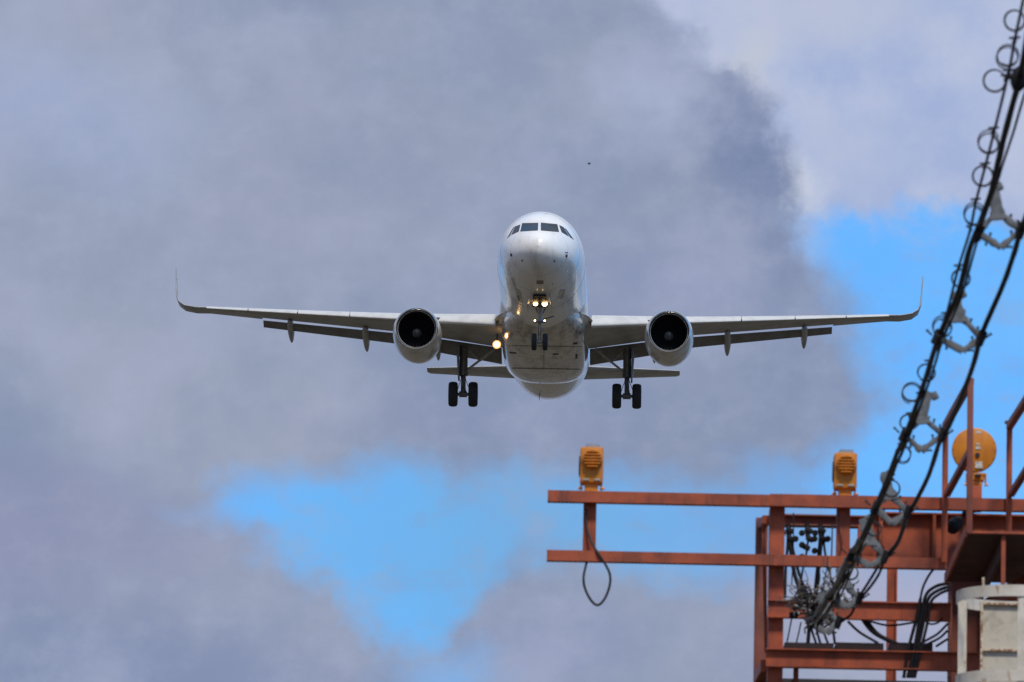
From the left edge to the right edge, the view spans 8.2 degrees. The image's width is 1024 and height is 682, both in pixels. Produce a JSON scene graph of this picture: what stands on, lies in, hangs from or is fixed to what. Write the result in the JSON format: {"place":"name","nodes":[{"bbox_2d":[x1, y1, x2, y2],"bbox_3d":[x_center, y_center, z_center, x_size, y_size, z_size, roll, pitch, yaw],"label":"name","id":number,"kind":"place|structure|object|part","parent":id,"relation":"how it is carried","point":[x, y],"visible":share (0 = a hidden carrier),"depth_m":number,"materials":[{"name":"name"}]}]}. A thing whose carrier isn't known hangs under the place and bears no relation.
{"place":"outdoors","nodes":[
{"label":"outdoors","id":0,"kind":"place"},
{"bbox_2d":[0,0,1023,681],"label":"sky","id":1,"kind":"structure","parent":0,"point":[185,496],"materials":[{"name":"grey"}]},
{"bbox_2d":[176,212,922,408],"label":"airplane","id":2,"kind":"object","parent":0,"point":[544,331],"visible":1,"depth_m":327.51,"materials":[{"name":"white metal"}]},
{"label":"cockpit window","id":3,"kind":"part","parent":2,"relation":"part of","materials":[{"name":"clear glass"}]},
{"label":"cockpit window","id":4,"kind":"part","parent":2,"relation":"part of","materials":[{"name":"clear glass"}]},
{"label":"nose gear door","id":5,"kind":"part","parent":2,"relation":"part of","materials":[{"name":"grey metal"}]},
{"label":"cockpit window","id":6,"kind":"part","parent":2,"relation":"part of","materials":[{"name":"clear glass"}]},
{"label":"nose gear door","id":7,"kind":"part","parent":2,"relation":"part of","materials":[{"name":"grey metal"}]},
{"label":"cockpit window","id":8,"kind":"part","parent":2,"relation":"part of","materials":[{"name":"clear glass"}]},
{"bbox_2d":[786,619,791,641],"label":"drop cable","id":9,"kind":"object","parent":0,"point":[789,630],"visible":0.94,"depth_m":58.77,"materials":[{"name":"black rubber"}]},
{"bbox_2d":[811,40,1023,621],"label":"power cable","id":10,"kind":"object","parent":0,"point":[1000,153],"visible":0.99,"depth_m":42.79,"materials":[{"name":"black rubber"}]},
{"bbox_2d":[795,0,1023,624],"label":"messenger wire","id":11,"kind":"object","parent":10,"relation":"attached to","point":[983,165],"visible":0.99,"depth_m":41.81,"materials":[{"name":"black metal"}]},
{"bbox_2d":[775,538,867,633],"bbox_3d":[2.507,1.656,55.689,0.702,0.667,5.013,1,-10,0],"label":"wire tangle","id":12,"kind":"object","parent":11,"relation":"attached to","point":[811,604],"visible":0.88,"depth_m":57.80,"materials":[{"name":"dark wire"},{"name":"grey metal"},{"name":"black rubber"}]},
{"bbox_2d":[899,93,1023,461],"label":"guy wire","id":13,"kind":"object","parent":11,"relation":"attached to","point":[999,175],"visible":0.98,"depth_m":41.94,"materials":[{"name":"black metal"}]},
{"bbox_2d":[1008,66,1023,91],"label":"line clamp","id":14,"kind":"object","parent":10,"relation":"attached to","point":[1017,83],"visible":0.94,"depth_m":38.46,"materials":[{"name":"black metal"}]},
{"bbox_2d":[841,215,1023,621],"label":"power cable","id":15,"kind":"object","parent":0,"point":[969,374],"visible":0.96,"depth_m":46.61,"materials":[{"name":"black rubber"}]},
{"bbox_2d":[801,589,843,635],"bbox_3d":[2.532,2.197,57.639,0.387,0.381,0.078,1,-10,0],"label":"cable spacer","id":16,"kind":"object","parent":15,"relation":"attached to","point":[836,624],"visible":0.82,"depth_m":57.61,"materials":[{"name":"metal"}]},
{"bbox_2d":[820,565,869,609],"bbox_3d":[2.638,1.945,56.384,0.394,0.376,0.078,1,-10,0],"label":"cable spacer","id":17,"kind":"object","parent":15,"relation":"attached to","point":[856,600],"visible":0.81,"depth_m":56.35,"materials":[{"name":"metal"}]},
{"bbox_2d":[840,514,894,568],"bbox_3d":[2.708,1.524,54.160,0.420,0.421,0.078,1,-10,0],"label":"cable spacer","id":18,"kind":"object","parent":15,"relation":"attached to","point":[875,545],"visible":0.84,"depth_m":54.13,"materials":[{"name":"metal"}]},
{"bbox_2d":[865,470,917,526],"bbox_3d":[2.753,1.132,51.617,0.392,0.425,0.078,1,-10,0],"label":"cable spacer","id":19,"kind":"object","parent":15,"relation":"attached to","point":[906,510],"visible":0.8,"depth_m":51.59,"materials":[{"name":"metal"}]},
{"bbox_2d":[893,391,953,453],"bbox_3d":[2.759,0.544,47.749,0.408,0.424,0.078,1,-10,0],"label":"cable spacer","id":20,"kind":"object","parent":15,"relation":"attached to","point":[923,417],"visible":0.94,"depth_m":47.73,"materials":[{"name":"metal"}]},
{"bbox_2d":[926,291,991,353],"bbox_3d":[2.765,-0.121,44.044,0.414,0.403,0.078,1,-10,0],"label":"cable spacer","id":21,"kind":"object","parent":15,"relation":"attached to","point":[960,316],"visible":0.85,"depth_m":44.01,"materials":[{"name":"metal"}]},
{"bbox_2d":[966,182,1023,249],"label":"cable spacer","id":22,"kind":"object","parent":15,"relation":"attached to","point":[997,211],"visible":0.92,"depth_m":41.62,"materials":[{"name":"metal"}]},
{"label":"ground","id":23,"kind":"structure","parent":0,"visible":0},
{"bbox_2d":[547,486,1023,681],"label":"steel tower","id":24,"kind":"structure","parent":23,"relation":"on","point":[918,547],"depth_m":58.62,"materials":[{"name":"red metal"}]},
{"bbox_2d":[578,443,604,490],"bbox_3d":[0.657,1.054,58.773,0.220,0.412,0.256,1,-10,0],"label":"flasher lamp","id":25,"kind":"object","parent":24,"relation":"on","point":[590,467],"visible":1,"depth_m":58.70,"materials":[{"name":"orange"}]},
{"bbox_2d":[582,508,611,605],"bbox_3d":[0.702,1.780,58.569,0.241,0.826,0.131,1,-10,0],"label":"looped cable","id":26,"kind":"object","parent":24,"relation":"hanging from","point":[584,572],"visible":1,"depth_m":58.49,"materials":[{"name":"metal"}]},
{"bbox_2d":[785,523,798,541],"bbox_3d":[2.305,1.595,59.213,0.160,0.160,0.080,1,-10,0],"label":"cable clamp","id":27,"kind":"object","parent":24,"relation":"attached to","point":[789,530],"visible":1,"depth_m":59.21,"materials":[{"name":"black metal"}]},
{"bbox_2d":[784,538,788,597],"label":"drop cable","id":28,"kind":"object","parent":27,"relation":"hanging from","point":[785,571],"visible":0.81,"depth_m":59.16,"materials":[{"name":"black rubber"}]},
{"bbox_2d":[791,513,793,583],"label":"drop cable","id":29,"kind":"object","parent":27,"relation":"hanging from","point":[793,545],"visible":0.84,"depth_m":59.22,"materials":[{"name":"metal"}]},
{"bbox_2d":[788,534,802,591],"bbox_3d":[2.363,1.866,59.179,0.160,0.561,0.034,1,-10,0],"label":"drop cable","id":30,"kind":"object","parent":27,"relation":"hanging from","point":[795,577],"visible":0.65,"depth_m":59.16,"materials":[{"name":"black rubber"}]},
{"bbox_2d":[791,542,807,590],"bbox_3d":[2.398,1.900,59.173,0.193,0.517,0.026,1,-10,0],"label":"drop cable","id":31,"kind":"object","parent":27,"relation":"hanging from","point":[799,573],"visible":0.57,"depth_m":59.16,"materials":[{"name":"black rubber"}]},
{"bbox_2d":[799,523,817,554],"bbox_3d":[2.462,1.669,59.200,0.161,0.312,0.080,1,-10,0],"label":"cable clamp","id":32,"kind":"object","parent":24,"relation":"attached to","point":[807,532],"visible":0.94,"depth_m":59.18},
{"bbox_2d":[800,525,809,585],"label":"drop cable","id":33,"kind":"object","parent":32,"relation":"hanging from","point":[806,552],"visible":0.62,"depth_m":59.17,"materials":[{"name":"black rubber"}]},
{"bbox_2d":[806,629,810,642],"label":"drop cable","id":34,"kind":"object","parent":24,"relation":"attached to","point":[808,636],"visible":0.71,"depth_m":58.76,"materials":[{"name":"black rubber"}]},
{"bbox_2d":[811,630,816,642],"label":"drop cable","id":35,"kind":"object","parent":24,"relation":"attached to","point":[813,636],"visible":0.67,"depth_m":58.76,"materials":[{"name":"black rubber"}]},
{"bbox_2d":[812,523,830,542],"bbox_3d":[2.573,1.595,59.214,0.160,0.160,0.080,1,-10,0],"label":"cable clamp","id":36,"kind":"object","parent":24,"relation":"attached to","point":[819,531],"visible":1,"depth_m":59.20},
{"bbox_2d":[813,527,823,595],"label":"drop cable","id":37,"kind":"object","parent":36,"relation":"hanging from","point":[819,552],"visible":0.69,"depth_m":59.16,"materials":[{"name":"black rubber"}]},
{"bbox_2d":[823,534,832,585],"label":"drop cable","id":38,"kind":"object","parent":36,"relation":"hanging from","point":[824,549],"visible":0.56,"depth_m":59.19,"materials":[{"name":"black rubber"}]},
{"bbox_2d":[830,524,832,582],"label":"drop cable","id":39,"kind":"object","parent":36,"relation":"hanging from","point":[831,543],"visible":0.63,"depth_m":59.21,"materials":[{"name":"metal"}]},
{"bbox_2d":[832,622,835,643],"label":"drop cable","id":40,"kind":"object","parent":24,"relation":"attached to","point":[834,638],"visible":0.45,"depth_m":58.76,"materials":[{"name":"black rubber"}]},
{"bbox_2d":[838,511,841,555],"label":"thin cable","id":41,"kind":"object","parent":24,"relation":"on","point":[839,533],"visible":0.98,"depth_m":58.65,"materials":[{"name":"rubber"}]},
{"bbox_2d":[832,449,857,494],"bbox_3d":[2.750,1.101,58.773,0.220,0.412,0.256,1,-10,0],"label":"flasher lamp","id":42,"kind":"object","parent":24,"relation":"on","point":[844,472],"visible":1,"depth_m":58.70,"materials":[{"name":"orange"}]},
{"bbox_2d":[847,620,878,642],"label":"drop cable","id":43,"kind":"object","parent":24,"relation":"attached to","point":[859,631],"visible":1,"depth_m":58.77,"materials":[{"name":"black rubber"}]},
{"bbox_2d":[861,620,892,642],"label":"drop cable","id":44,"kind":"object","parent":24,"relation":"hanging from","point":[868,627],"visible":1,"depth_m":58.77,"materials":[{"name":"black rubber"}]},
{"bbox_2d":[866,620,896,641],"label":"drop cable","id":45,"kind":"object","parent":24,"relation":"attached to","point":[871,625],"visible":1,"depth_m":58.77,"materials":[{"name":"black rubber"}]},
{"bbox_2d":[870,621,913,625],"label":"drop cable","id":46,"kind":"object","parent":24,"relation":"hanging from","point":[881,624],"visible":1,"depth_m":58.78,"materials":[{"name":"black rubber"}]},
{"bbox_2d":[902,598,921,677],"bbox_3d":[3.285,2.439,58.468,0.160,0.668,0.028,1,-10,0],"label":"bundle cable","id":47,"kind":"object","parent":24,"relation":"attached to","point":[911,637],"visible":1,"depth_m":58.46,"materials":[{"name":"black rubber"}]},
{"bbox_2d":[906,569,934,677],"bbox_3d":[3.363,2.306,58.493,0.245,0.941,0.020,1,-10,0],"label":"bundle cable","id":48,"kind":"object","parent":24,"relation":"hanging from","point":[923,585],"visible":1,"depth_m":58.49,"materials":[{"name":"black rubber"}]},
{"bbox_2d":[908,582,949,677],"bbox_3d":[3.424,2.371,58.481,0.336,0.809,0.028,1,-10,0],"label":"bundle cable","id":49,"kind":"object","parent":24,"relation":"attached to","point":[928,591],"visible":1,"depth_m":58.49,"materials":[{"name":"black rubber"}]},
{"bbox_2d":[911,585,949,677],"bbox_3d":[3.435,2.386,58.479,0.317,0.781,0.028,1,-10,0],"label":"bundle cable","id":50,"kind":"object","parent":24,"relation":"attached to","point":[931,594],"visible":1,"depth_m":58.48,"materials":[{"name":"black rubber"}]},
{"bbox_2d":[914,589,949,677],"bbox_3d":[3.446,2.401,58.476,0.294,0.750,0.024,1,-10,0],"label":"bundle cable","id":51,"kind":"object","parent":24,"relation":"attached to","point":[927,622],"visible":1,"depth_m":58.48,"materials":[{"name":"black rubber"}]},
{"bbox_2d":[919,630,947,648],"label":"bundle cable","id":52,"kind":"object","parent":24,"relation":"attached to","point":[936,639],"visible":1,"depth_m":58.46,"materials":[{"name":"black rubber"}]},
{"bbox_2d":[925,617,942,624],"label":"bundle cable","id":53,"kind":"object","parent":24,"relation":"hanging from","point":[940,620],"visible":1,"depth_m":58.48,"materials":[{"name":"black rubber"}]},
{"bbox_2d":[920,623,948,644],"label":"bundle cable","id":54,"kind":"object","parent":24,"relation":"attached to","point":[938,632],"visible":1,"depth_m":58.47,"materials":[{"name":"black rubber"}]},
{"bbox_2d":[935,638,947,647],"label":"bundle cable","id":55,"kind":"object","parent":24,"relation":"attached to","point":[941,642],"visible":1,"depth_m":58.45,"materials":[{"name":"black rubber"}]},
{"bbox_2d":[948,511,972,533],"bbox_3d":[3.702,1.478,58.804,0.281,0.256,0.161,7,-12,-30],"label":"cylindrical fitting","id":56,"kind":"object","parent":24,"relation":"attached to","point":[955,524],"visible":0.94,"depth_m":58.71,"materials":[{"name":"black metal"}]},
{"bbox_2d":[952,428,996,485],"bbox_3d":[3.820,0.999,58.895,0.372,0.552,0.180,1,-10,0],"label":"round flasher lamp","id":57,"kind":"object","parent":24,"relation":"attached to","point":[984,450],"visible":0.81,"depth_m":58.85,"materials":[{"name":"metal"}]},
{"bbox_2d":[941,378,1023,600],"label":"gangway","id":58,"kind":"object","parent":24,"relation":"attached to","point":[990,557],"visible":0.86,"depth_m":57.39,"materials":[{"name":"metal"}]},
{"bbox_2d":[955,577,1023,681],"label":"ladder cage","id":59,"kind":"object","parent":24,"relation":"attached to","point":[1001,641],"visible":1,"depth_m":55.18,"materials":[{"name":"white metal"}]}
]}

